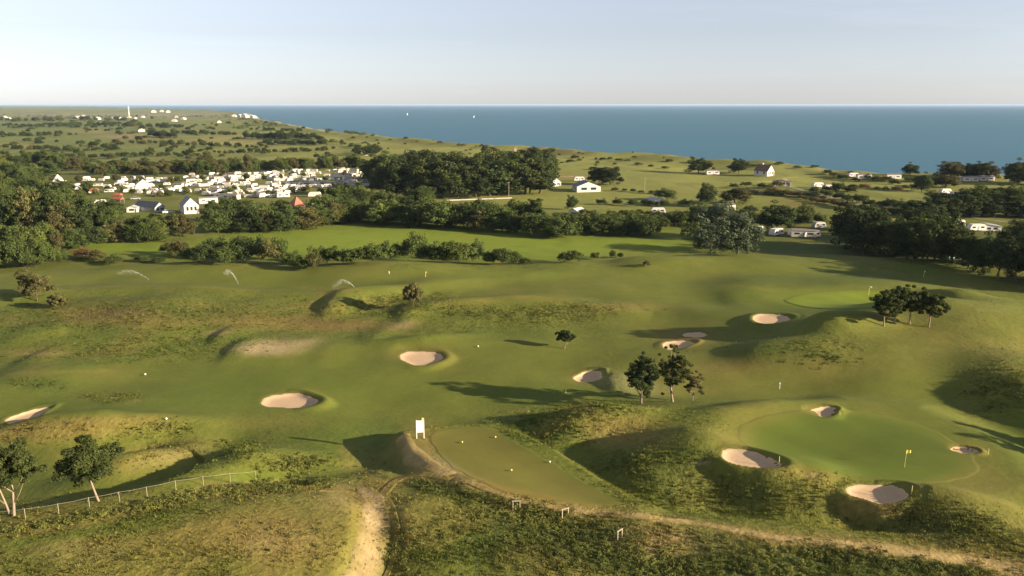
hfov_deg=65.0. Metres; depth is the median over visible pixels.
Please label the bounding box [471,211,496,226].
shrub
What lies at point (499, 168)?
tree
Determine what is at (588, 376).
sand bunker
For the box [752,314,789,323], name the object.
sand bunker
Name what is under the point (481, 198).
garden wall
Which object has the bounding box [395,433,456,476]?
tee path
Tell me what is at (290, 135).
dark tree
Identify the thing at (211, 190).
caravan
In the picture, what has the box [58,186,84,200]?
broadleaf tree
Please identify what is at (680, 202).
shrub
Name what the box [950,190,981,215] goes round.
dark tree
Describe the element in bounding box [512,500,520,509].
timber rail
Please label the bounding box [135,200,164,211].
hall
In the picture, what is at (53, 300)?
round bush
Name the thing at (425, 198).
shrub
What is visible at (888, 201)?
shrub
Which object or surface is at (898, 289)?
pine tree
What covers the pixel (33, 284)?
spreading tree
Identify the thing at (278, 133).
dark tree
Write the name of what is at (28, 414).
sand bunker
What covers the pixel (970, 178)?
caravan
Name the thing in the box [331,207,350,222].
broadleaf tree
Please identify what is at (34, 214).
dark tree
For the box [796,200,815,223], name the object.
broadleaf tree
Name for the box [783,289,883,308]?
putting green
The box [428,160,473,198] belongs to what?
pine tree
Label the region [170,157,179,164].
broadleaf tree
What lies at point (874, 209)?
dark tree
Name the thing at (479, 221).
olive brown tree
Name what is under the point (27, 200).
olive brown tree
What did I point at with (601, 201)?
shrub
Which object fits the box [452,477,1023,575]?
footpath
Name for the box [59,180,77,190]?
broadleaf tree
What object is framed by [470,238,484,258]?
shrub
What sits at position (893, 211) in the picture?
shrub
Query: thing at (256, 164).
broadleaf tree
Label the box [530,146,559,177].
dark tree
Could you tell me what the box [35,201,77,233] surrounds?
olive brown tree
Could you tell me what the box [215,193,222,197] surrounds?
caravan
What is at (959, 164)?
olive brown tree
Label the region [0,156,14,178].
broadleaf tree
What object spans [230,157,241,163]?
broadleaf tree
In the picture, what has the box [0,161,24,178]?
dark tree
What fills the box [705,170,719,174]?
caravan
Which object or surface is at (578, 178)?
caravan
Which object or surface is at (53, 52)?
sky
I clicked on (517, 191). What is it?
dark tree
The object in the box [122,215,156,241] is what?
broadleaf tree
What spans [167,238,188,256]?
shrub
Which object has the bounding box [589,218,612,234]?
dark tree
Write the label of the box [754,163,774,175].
house
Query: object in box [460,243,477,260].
shrub
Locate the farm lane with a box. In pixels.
[737,177,829,181]
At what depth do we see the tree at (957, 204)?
321.22 m
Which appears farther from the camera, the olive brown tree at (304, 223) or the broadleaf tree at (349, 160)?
the broadleaf tree at (349, 160)
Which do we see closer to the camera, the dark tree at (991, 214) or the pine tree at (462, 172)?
the dark tree at (991, 214)
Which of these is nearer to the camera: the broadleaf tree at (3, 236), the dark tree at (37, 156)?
the broadleaf tree at (3, 236)
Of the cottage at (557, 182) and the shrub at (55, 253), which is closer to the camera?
the shrub at (55, 253)
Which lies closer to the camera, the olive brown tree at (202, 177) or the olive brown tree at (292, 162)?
the olive brown tree at (202, 177)
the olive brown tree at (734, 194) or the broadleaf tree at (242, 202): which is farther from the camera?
the olive brown tree at (734, 194)
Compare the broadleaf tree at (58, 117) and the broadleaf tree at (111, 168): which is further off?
the broadleaf tree at (58, 117)
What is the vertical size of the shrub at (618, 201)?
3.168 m
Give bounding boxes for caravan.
[185,178,194,181]
[197,196,217,203]
[202,191,210,194]
[208,188,218,192]
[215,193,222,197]
[222,193,240,198]
[256,192,265,197]
[259,184,268,187]
[277,192,289,197]
[289,181,300,184]
[308,192,320,196]
[342,174,351,176]
[574,177,584,180]
[651,207,665,212]
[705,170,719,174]
[769,227,783,235]
[790,228,816,237]
[804,230,820,236]
[811,182,822,186]
[811,221,825,228]
[848,173,858,176]
[855,174,871,179]
[885,174,901,179]
[938,188,950,192]
[962,176,978,181]
[966,223,985,230]
[978,175,994,181]
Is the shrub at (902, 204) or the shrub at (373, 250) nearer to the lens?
the shrub at (373, 250)
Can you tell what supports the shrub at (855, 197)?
on the ground at (370, 391)
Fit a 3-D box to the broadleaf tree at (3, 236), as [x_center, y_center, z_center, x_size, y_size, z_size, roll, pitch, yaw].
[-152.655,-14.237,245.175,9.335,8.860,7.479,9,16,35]
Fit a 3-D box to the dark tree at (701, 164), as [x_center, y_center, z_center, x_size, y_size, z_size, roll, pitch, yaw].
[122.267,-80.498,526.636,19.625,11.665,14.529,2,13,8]
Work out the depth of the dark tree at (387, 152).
444.90 m
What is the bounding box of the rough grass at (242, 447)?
[0,257,1023,575]
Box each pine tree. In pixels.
[0,436,49,515]
[50,434,124,501]
[399,157,438,192]
[412,163,439,194]
[415,149,442,166]
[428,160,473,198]
[439,163,473,198]
[450,151,469,158]
[452,153,471,170]
[472,152,507,163]
[472,153,491,166]
[480,145,500,157]
[493,152,554,194]
[499,169,525,194]
[509,157,549,193]
[517,149,531,159]
[522,147,540,161]
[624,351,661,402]
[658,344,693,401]
[683,370,704,400]
[869,289,903,326]
[877,233,902,255]
[887,285,908,323]
[898,284,928,323]
[900,216,927,258]
[913,213,957,259]
[917,286,950,326]
[933,219,975,262]
[985,238,1016,281]
[987,229,1011,239]
[992,241,1023,282]
[999,234,1023,283]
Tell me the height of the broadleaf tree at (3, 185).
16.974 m
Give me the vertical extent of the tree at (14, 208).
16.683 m
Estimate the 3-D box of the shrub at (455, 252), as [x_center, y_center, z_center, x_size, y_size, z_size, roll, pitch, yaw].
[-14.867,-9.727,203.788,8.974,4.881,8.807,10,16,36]
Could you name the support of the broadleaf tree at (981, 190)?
on the ground at (370, 391)
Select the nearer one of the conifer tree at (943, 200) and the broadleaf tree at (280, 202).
the conifer tree at (943, 200)
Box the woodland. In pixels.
[0,114,373,141]
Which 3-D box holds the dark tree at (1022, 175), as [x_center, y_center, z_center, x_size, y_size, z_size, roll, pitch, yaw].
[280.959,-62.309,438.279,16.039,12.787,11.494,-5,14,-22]
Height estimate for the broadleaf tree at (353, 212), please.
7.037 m
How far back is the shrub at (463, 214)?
293.76 m
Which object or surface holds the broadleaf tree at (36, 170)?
on the ground at (370, 391)
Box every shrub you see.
[0,235,24,264]
[0,240,11,264]
[11,243,36,263]
[19,224,50,242]
[31,239,55,262]
[44,244,62,261]
[62,230,79,245]
[70,246,92,256]
[73,221,100,243]
[84,249,105,259]
[85,221,109,242]
[100,254,124,264]
[121,223,146,240]
[127,188,136,193]
[132,254,151,260]
[148,257,167,261]
[158,240,173,252]
[161,209,182,233]
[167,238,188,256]
[174,175,182,181]
[178,246,193,258]
[187,244,214,260]
[197,235,226,250]
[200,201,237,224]
[210,245,241,262]
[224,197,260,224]
[225,235,250,254]
[229,195,240,204]
[234,235,267,260]
[236,200,265,226]
[256,237,281,260]
[259,206,283,227]
[270,236,289,258]
[278,250,302,264]
[281,203,299,209]
[288,257,311,267]
[290,209,299,227]
[303,252,322,267]
[306,192,334,208]
[307,245,326,260]
[317,245,343,262]
[334,248,356,261]
[344,245,367,261]
[349,193,368,200]
[350,203,366,220]
[354,203,372,217]
[361,241,383,260]
[365,198,400,218]
[375,240,400,258]
[379,189,393,199]
[385,207,400,222]
[389,241,407,256]
[399,190,416,200]
[400,229,429,256]
[405,196,434,222]
[413,243,434,257]
[416,194,435,203]
[420,198,460,222]
[426,241,452,259]
[439,240,469,260]
[448,202,470,225]
[451,208,468,225]
[455,198,486,226]
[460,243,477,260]
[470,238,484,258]
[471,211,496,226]
[474,200,492,210]
[481,250,494,261]
[483,200,499,207]
[489,248,512,262]
[503,198,524,216]
[508,251,522,263]
[518,258,531,263]
[520,212,543,234]
[521,213,533,231]
[531,220,552,234]
[551,218,581,236]
[556,214,583,233]
[556,251,571,261]
[564,249,584,260]
[590,252,599,258]
[591,212,609,218]
[596,198,607,203]
[609,249,616,256]
[611,197,623,203]
[613,216,630,232]
[614,212,636,231]
[625,210,638,215]
[626,198,638,204]
[633,212,661,233]
[641,199,650,203]
[642,259,650,265]
[653,187,676,199]
[658,199,670,205]
[658,217,670,226]
[673,211,693,222]
[677,199,686,205]
[679,220,700,236]
[686,200,695,205]
[743,205,758,212]
[745,211,758,220]
[756,182,765,186]
[766,190,776,194]
[772,180,783,186]
[808,186,818,190]
[809,191,819,196]
[823,190,834,196]
[826,198,837,203]
[829,172,839,176]
[831,180,846,189]
[832,192,844,197]
[837,174,850,177]
[849,193,868,201]
[858,183,870,187]
[862,199,875,204]
[870,175,883,180]
[875,200,889,206]
[883,198,897,206]
[888,179,901,183]
[888,208,899,213]
[890,185,903,190]
[898,201,912,207]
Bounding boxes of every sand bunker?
[5,407,49,423]
[261,393,317,407]
[400,351,442,364]
[573,371,601,381]
[662,340,693,349]
[683,332,706,337]
[721,449,781,467]
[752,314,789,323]
[811,406,835,416]
[846,484,908,503]
[951,446,977,452]
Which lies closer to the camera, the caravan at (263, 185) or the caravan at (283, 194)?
the caravan at (283, 194)
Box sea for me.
[25,105,1023,174]
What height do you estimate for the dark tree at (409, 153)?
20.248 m
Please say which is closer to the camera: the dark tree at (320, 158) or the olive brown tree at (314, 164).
the olive brown tree at (314, 164)
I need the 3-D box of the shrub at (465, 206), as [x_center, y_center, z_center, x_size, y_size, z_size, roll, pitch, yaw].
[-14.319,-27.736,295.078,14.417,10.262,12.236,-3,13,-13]
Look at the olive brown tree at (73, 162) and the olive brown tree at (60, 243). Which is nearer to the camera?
the olive brown tree at (60, 243)
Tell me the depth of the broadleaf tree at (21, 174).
466.92 m
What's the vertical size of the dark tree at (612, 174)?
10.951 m
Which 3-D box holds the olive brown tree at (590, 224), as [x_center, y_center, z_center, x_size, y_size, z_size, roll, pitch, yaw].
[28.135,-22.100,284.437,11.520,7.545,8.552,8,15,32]
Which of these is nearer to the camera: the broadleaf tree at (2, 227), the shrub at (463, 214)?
the broadleaf tree at (2, 227)
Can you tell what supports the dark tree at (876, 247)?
on the ground at (370, 391)
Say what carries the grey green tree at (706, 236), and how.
on the ground at (370, 391)
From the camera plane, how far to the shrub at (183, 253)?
202.61 m
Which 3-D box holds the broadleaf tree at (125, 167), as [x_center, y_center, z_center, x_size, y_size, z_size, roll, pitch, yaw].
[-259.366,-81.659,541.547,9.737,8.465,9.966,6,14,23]
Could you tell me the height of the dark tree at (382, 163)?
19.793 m
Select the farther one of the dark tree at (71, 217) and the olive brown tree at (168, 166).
the olive brown tree at (168, 166)
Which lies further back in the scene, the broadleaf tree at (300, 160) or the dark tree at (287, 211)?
the broadleaf tree at (300, 160)
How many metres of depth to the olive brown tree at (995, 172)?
455.46 m
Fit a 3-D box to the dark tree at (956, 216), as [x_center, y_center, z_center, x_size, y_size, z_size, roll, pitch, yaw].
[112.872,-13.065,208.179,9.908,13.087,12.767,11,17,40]
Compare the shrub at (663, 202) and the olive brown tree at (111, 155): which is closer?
the shrub at (663, 202)
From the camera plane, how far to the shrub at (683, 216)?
305.97 m
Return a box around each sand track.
[340,487,391,575]
[381,493,399,575]
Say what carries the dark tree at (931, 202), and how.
on the ground at (370, 391)
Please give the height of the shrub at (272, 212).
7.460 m
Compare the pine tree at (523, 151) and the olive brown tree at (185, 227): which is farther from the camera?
the pine tree at (523, 151)
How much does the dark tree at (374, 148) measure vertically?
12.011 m
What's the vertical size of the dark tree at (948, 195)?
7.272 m
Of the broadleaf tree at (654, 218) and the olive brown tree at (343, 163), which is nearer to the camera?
the broadleaf tree at (654, 218)
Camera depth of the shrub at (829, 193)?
390.20 m
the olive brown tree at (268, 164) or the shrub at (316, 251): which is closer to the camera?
the shrub at (316, 251)
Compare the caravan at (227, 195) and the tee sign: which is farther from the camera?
the caravan at (227, 195)
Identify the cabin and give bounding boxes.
[975,222,1001,230]
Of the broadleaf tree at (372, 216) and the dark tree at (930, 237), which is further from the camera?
the broadleaf tree at (372, 216)
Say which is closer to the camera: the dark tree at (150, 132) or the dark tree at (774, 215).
the dark tree at (774, 215)
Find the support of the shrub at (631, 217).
on the ground at (370, 391)
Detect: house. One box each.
[179,196,198,213]
[289,197,305,209]
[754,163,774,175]
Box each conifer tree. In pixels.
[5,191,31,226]
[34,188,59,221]
[74,198,97,209]
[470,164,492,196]
[476,172,509,195]
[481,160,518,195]
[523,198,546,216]
[527,169,558,193]
[901,200,929,210]
[914,203,949,220]
[935,198,951,215]
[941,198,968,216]
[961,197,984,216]
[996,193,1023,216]
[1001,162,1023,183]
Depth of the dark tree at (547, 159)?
456.68 m
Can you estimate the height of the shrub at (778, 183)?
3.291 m
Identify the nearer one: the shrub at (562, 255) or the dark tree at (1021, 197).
the shrub at (562, 255)
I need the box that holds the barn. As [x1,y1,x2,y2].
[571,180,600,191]
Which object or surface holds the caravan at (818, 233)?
on the ground at (370, 391)
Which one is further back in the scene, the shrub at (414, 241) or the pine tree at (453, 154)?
the pine tree at (453, 154)
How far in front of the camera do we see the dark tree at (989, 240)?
192.18 m
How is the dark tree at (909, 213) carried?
on the ground at (370, 391)
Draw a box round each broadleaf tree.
[0,150,11,154]
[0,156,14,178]
[0,170,11,185]
[0,177,22,191]
[0,181,7,191]
[0,186,15,195]
[0,224,6,239]
[0,228,21,242]
[4,182,16,192]
[11,168,29,180]
[19,235,48,266]
[20,150,35,166]
[21,162,43,171]
[22,186,35,192]
[24,175,49,187]
[26,167,45,177]
[26,220,59,246]
[38,151,54,163]
[38,186,59,195]
[48,154,66,167]
[54,115,63,120]
[56,191,73,209]
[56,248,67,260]
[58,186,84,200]
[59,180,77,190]
[64,228,90,247]
[67,146,80,150]
[75,189,86,199]
[80,157,90,164]
[91,188,99,194]
[93,197,106,210]
[96,199,124,211]
[105,164,116,172]
[110,205,126,216]
[118,161,133,172]
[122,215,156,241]
[147,215,169,241]
[164,188,172,195]
[165,147,172,151]
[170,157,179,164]
[176,139,184,144]
[182,188,190,193]
[192,162,204,173]
[196,210,237,232]
[203,200,220,208]
[219,160,231,170]
[219,197,229,206]
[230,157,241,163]
[237,199,254,206]
[243,172,249,178]
[247,159,259,170]
[251,211,266,231]
[258,161,269,170]
[265,203,275,210]
[271,157,292,170]
[275,199,288,209]
[288,186,296,191]
[296,157,303,168]
[300,158,311,168]
[317,160,323,168]
[322,156,333,169]
[328,185,353,197]
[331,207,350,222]
[337,197,362,221]
[343,155,355,167]
[346,207,360,220]
[348,183,370,195]
[351,155,362,167]
[354,195,374,220]
[365,189,378,197]
[365,205,388,224]
[390,203,414,222]
[395,199,426,227]
[414,185,435,201]
[442,211,454,227]
[482,205,511,230]
[499,209,520,231]
[517,201,529,215]
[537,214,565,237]
[598,216,615,232]
[606,211,615,219]
[624,217,642,235]
[638,214,662,225]
[651,210,664,219]
[665,210,685,224]
[687,200,711,223]
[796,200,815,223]
[814,212,829,222]
[923,189,945,202]
[952,188,983,198]
[967,182,1001,200]
[1007,182,1023,193]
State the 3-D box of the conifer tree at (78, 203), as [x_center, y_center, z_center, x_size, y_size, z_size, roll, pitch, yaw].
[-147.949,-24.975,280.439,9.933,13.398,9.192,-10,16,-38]
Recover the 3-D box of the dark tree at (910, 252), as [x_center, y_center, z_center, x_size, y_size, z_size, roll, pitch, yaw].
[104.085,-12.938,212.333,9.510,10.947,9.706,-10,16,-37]
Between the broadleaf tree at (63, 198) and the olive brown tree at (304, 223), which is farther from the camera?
the olive brown tree at (304, 223)
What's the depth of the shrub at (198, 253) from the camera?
198.54 m
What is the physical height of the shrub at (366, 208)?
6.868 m
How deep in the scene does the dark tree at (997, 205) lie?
322.76 m
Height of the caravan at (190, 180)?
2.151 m
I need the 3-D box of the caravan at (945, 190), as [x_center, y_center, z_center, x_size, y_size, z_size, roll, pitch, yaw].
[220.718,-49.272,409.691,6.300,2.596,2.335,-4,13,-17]
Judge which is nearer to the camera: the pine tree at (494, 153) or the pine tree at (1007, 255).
the pine tree at (1007, 255)
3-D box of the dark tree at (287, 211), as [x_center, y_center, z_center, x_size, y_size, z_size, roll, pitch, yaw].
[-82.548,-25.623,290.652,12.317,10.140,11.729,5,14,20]
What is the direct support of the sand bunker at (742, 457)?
on the ground at (370, 391)
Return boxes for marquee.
[53,174,62,182]
[135,179,150,188]
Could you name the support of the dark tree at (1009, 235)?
on the ground at (370, 391)
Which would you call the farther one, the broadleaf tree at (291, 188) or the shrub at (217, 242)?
the broadleaf tree at (291, 188)
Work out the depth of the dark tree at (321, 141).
886.96 m
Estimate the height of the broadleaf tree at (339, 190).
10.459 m
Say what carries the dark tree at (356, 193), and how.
on the ground at (370, 391)
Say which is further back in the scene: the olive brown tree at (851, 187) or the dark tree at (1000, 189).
the olive brown tree at (851, 187)
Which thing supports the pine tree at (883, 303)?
on the ground at (370, 391)
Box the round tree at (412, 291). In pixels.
[402,282,423,305]
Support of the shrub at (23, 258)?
on the ground at (370, 391)
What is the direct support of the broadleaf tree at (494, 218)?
on the ground at (370, 391)
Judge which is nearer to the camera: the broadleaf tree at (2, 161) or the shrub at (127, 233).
the shrub at (127, 233)
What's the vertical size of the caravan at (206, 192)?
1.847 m
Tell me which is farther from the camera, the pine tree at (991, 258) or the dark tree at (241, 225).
the dark tree at (241, 225)
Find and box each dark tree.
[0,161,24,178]
[0,186,13,205]
[2,154,26,164]
[9,144,19,148]
[16,172,43,189]
[29,201,49,228]
[32,159,61,179]
[33,149,54,162]
[47,178,70,191]
[53,202,79,232]
[72,200,97,228]
[77,180,95,193]
[84,203,114,227]
[140,159,148,165]
[146,212,162,221]
[147,130,156,136]
[159,131,168,136]
[166,131,177,136]
[232,216,254,231]
[243,132,250,137]
[250,132,258,137]
[267,131,273,137]
[267,206,293,231]
[273,130,284,138]
[279,204,299,229]
[285,132,296,138]
[295,131,303,138]
[303,132,310,138]
[306,140,315,144]
[316,138,327,144]
[316,154,324,161]
[344,189,366,197]
[352,145,361,154]
[358,153,380,181]
[365,142,382,154]
[367,153,413,185]
[367,167,392,193]
[369,189,388,203]
[371,151,396,174]
[380,157,411,193]
[386,194,414,205]
[396,156,418,164]
[400,149,428,159]
[416,152,473,196]
[418,150,456,161]
[458,154,485,167]
[458,166,477,195]
[462,166,492,196]
[483,149,510,164]
[503,151,517,158]
[510,165,529,193]
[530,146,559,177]
[536,154,552,168]
[565,195,578,208]
[586,163,606,183]
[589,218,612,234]
[600,166,624,184]
[684,156,712,172]
[696,182,717,204]
[728,158,750,172]
[755,199,801,230]
[828,197,871,247]
[839,207,893,254]
[852,198,891,220]
[868,213,910,256]
[884,213,932,259]
[885,218,917,258]
[895,206,935,222]
[900,162,919,174]
[908,171,934,191]
[908,217,953,261]
[921,198,937,212]
[933,212,961,251]
[935,192,962,201]
[947,231,982,270]
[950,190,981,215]
[959,163,972,175]
[966,163,977,175]
[967,231,998,273]
[969,161,985,175]
[972,195,1015,216]
[972,235,1014,276]
[979,199,994,215]
[982,186,1007,197]
[993,183,1023,196]
[996,229,1022,240]
[1003,229,1023,276]
[1005,157,1023,183]
[1007,218,1023,236]
[1010,201,1023,216]
[1011,190,1023,216]
[1016,167,1023,180]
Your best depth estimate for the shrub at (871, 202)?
358.47 m
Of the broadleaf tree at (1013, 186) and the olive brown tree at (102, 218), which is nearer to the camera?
the olive brown tree at (102, 218)
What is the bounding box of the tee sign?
[416,418,424,438]
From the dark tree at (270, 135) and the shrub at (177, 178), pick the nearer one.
the shrub at (177, 178)
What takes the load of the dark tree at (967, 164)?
on the ground at (370, 391)
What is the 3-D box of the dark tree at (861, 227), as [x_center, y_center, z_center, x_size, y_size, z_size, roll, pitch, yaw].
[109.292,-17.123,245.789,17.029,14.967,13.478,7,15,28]
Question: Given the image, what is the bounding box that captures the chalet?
[645,196,665,204]
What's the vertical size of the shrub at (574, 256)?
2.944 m
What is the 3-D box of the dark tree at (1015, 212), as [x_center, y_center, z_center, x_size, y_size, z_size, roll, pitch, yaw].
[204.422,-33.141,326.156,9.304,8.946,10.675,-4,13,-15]
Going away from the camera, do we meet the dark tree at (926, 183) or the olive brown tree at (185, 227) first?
the olive brown tree at (185, 227)
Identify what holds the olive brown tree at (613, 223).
on the ground at (370, 391)
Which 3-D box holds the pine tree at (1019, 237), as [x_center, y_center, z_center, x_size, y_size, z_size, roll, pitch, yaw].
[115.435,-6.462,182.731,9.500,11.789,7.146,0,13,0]
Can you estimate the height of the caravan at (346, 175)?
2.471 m
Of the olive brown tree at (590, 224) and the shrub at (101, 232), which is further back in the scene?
the olive brown tree at (590, 224)
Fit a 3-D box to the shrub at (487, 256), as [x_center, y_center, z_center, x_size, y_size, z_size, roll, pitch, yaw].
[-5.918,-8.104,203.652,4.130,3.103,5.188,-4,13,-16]
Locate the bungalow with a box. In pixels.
[772,179,790,185]
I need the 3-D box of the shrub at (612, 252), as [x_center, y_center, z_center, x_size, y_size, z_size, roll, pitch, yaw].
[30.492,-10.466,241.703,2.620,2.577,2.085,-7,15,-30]
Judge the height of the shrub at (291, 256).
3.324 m
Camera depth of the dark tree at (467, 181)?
397.06 m
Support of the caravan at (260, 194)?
on the ground at (370, 391)
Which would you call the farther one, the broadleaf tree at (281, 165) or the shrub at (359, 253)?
the broadleaf tree at (281, 165)
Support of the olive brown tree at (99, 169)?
on the ground at (370, 391)
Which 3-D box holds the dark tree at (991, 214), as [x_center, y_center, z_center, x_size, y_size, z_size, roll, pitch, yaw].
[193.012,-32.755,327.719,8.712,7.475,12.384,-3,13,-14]
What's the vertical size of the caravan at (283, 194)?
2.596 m
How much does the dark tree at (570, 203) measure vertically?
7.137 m
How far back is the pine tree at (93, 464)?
72.53 m
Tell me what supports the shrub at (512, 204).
on the ground at (370, 391)
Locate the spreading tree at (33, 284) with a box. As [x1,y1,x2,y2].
[13,267,57,300]
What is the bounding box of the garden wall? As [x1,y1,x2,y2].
[450,197,511,200]
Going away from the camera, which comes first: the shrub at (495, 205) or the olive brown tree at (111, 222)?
the olive brown tree at (111, 222)
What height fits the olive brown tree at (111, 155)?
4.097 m
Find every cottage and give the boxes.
[551,178,560,185]
[569,207,583,214]
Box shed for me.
[126,205,139,211]
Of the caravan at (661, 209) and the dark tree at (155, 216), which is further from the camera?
the caravan at (661, 209)
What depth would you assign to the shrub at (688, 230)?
273.98 m
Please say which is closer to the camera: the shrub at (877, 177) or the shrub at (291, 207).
the shrub at (291, 207)
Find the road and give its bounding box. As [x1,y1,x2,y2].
[784,186,1007,222]
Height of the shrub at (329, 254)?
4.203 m
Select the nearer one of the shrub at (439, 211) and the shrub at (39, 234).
the shrub at (39, 234)
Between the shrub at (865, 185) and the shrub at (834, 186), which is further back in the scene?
the shrub at (865, 185)
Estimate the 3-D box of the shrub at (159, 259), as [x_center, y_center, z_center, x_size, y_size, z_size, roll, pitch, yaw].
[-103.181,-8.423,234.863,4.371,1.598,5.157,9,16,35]
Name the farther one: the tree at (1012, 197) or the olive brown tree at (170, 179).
the olive brown tree at (170, 179)
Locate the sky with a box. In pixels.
[0,0,1023,104]
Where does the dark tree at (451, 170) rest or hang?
on the ground at (370, 391)
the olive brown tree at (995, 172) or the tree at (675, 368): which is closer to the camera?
the tree at (675, 368)
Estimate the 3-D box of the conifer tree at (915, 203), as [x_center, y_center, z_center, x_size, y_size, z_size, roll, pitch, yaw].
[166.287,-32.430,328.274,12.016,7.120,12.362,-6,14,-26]
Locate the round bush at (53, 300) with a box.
[46,293,66,306]
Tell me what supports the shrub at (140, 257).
on the ground at (370, 391)
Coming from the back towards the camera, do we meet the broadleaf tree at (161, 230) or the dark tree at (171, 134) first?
the dark tree at (171, 134)
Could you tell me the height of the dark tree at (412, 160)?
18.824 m
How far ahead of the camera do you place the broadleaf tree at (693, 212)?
308.75 m
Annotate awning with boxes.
[112,193,122,196]
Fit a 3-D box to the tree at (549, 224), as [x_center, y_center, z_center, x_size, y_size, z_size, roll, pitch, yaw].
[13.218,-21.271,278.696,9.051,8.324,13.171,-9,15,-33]
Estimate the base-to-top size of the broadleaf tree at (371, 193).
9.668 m
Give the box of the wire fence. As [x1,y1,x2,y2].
[0,471,255,518]
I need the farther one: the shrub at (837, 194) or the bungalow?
the bungalow
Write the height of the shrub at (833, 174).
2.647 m
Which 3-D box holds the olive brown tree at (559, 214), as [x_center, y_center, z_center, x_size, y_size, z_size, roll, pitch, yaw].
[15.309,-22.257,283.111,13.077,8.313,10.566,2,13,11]
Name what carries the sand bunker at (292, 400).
on the ground at (370, 391)
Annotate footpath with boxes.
[318,490,374,503]
[376,472,450,502]
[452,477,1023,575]
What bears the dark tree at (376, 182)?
on the ground at (370, 391)
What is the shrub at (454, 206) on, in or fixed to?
on the ground at (370, 391)
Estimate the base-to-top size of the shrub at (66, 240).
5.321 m
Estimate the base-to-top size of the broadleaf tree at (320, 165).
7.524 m
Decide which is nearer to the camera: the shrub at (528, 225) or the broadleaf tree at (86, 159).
the shrub at (528, 225)
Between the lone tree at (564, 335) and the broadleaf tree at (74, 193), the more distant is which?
the broadleaf tree at (74, 193)
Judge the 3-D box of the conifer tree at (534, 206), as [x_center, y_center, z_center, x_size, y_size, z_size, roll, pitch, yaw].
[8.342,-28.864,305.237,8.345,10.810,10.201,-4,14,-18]
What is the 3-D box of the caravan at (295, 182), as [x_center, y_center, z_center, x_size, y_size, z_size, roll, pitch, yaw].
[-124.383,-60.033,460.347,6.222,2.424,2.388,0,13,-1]
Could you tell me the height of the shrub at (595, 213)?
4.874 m
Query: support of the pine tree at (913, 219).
on the ground at (370, 391)
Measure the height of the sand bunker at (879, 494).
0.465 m
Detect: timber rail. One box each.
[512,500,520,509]
[561,507,568,518]
[617,528,622,540]
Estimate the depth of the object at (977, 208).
322.09 m
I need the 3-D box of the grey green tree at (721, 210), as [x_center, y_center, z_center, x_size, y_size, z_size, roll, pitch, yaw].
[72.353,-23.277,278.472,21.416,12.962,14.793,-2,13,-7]
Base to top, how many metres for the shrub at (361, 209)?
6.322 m
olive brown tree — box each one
[0,201,11,225]
[4,224,34,242]
[13,186,40,230]
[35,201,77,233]
[48,232,65,248]
[63,155,85,170]
[74,175,82,181]
[81,162,97,172]
[94,166,105,173]
[94,207,124,227]
[99,161,112,171]
[102,223,122,242]
[105,220,119,227]
[107,154,117,158]
[110,220,136,241]
[111,174,121,179]
[114,160,126,172]
[124,121,133,126]
[126,163,141,173]
[139,166,149,173]
[143,162,151,172]
[149,166,158,173]
[155,161,167,172]
[155,190,163,196]
[162,162,177,173]
[166,176,173,182]
[166,212,197,235]
[173,161,185,172]
[180,161,191,172]
[182,159,193,172]
[199,159,212,170]
[199,174,207,179]
[202,204,223,213]
[207,158,218,165]
[207,164,217,172]
[210,162,225,171]
[218,170,227,175]
[229,162,237,170]
[234,162,243,170]
[241,161,252,171]
[243,154,251,161]
[249,207,274,231]
[251,203,267,209]
[263,160,275,170]
[288,158,299,168]
[292,209,319,228]
[298,214,322,228]
[299,206,330,226]
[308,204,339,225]
[310,159,318,168]
[325,202,347,224]
[332,158,338,167]
[335,193,350,200]
[338,160,347,167]
[465,209,497,230]
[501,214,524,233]
[543,213,569,220]
[579,212,591,231]
[581,215,605,234]
[603,215,627,234]
[718,188,753,203]
[844,184,859,191]
[930,175,962,186]
[933,161,964,175]
[946,161,968,175]
[977,161,995,176]
[987,165,1001,178]
[1002,220,1022,231]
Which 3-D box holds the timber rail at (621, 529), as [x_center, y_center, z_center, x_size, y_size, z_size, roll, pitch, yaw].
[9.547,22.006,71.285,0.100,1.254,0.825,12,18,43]
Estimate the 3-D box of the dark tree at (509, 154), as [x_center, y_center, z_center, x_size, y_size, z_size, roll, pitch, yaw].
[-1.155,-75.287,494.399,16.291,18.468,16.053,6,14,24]
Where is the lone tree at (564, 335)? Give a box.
[554,330,576,348]
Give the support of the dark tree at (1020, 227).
on the ground at (370, 391)
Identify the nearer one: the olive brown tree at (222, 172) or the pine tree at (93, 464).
the pine tree at (93, 464)
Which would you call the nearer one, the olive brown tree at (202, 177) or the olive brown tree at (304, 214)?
the olive brown tree at (304, 214)
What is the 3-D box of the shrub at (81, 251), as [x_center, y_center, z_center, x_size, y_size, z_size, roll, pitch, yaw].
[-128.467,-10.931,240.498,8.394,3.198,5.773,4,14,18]
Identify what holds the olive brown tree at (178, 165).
on the ground at (370, 391)
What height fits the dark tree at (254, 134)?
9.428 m
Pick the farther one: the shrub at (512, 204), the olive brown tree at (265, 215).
the shrub at (512, 204)
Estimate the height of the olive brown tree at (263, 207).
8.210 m
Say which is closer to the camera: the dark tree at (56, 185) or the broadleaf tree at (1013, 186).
the broadleaf tree at (1013, 186)
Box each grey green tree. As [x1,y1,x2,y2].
[687,222,724,252]
[691,202,745,236]
[707,211,765,254]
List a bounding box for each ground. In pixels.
[0,105,1023,575]
[429,427,621,505]
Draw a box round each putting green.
[737,406,979,482]
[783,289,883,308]
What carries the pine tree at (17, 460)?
on the ground at (370, 391)
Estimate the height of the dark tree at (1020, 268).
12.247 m

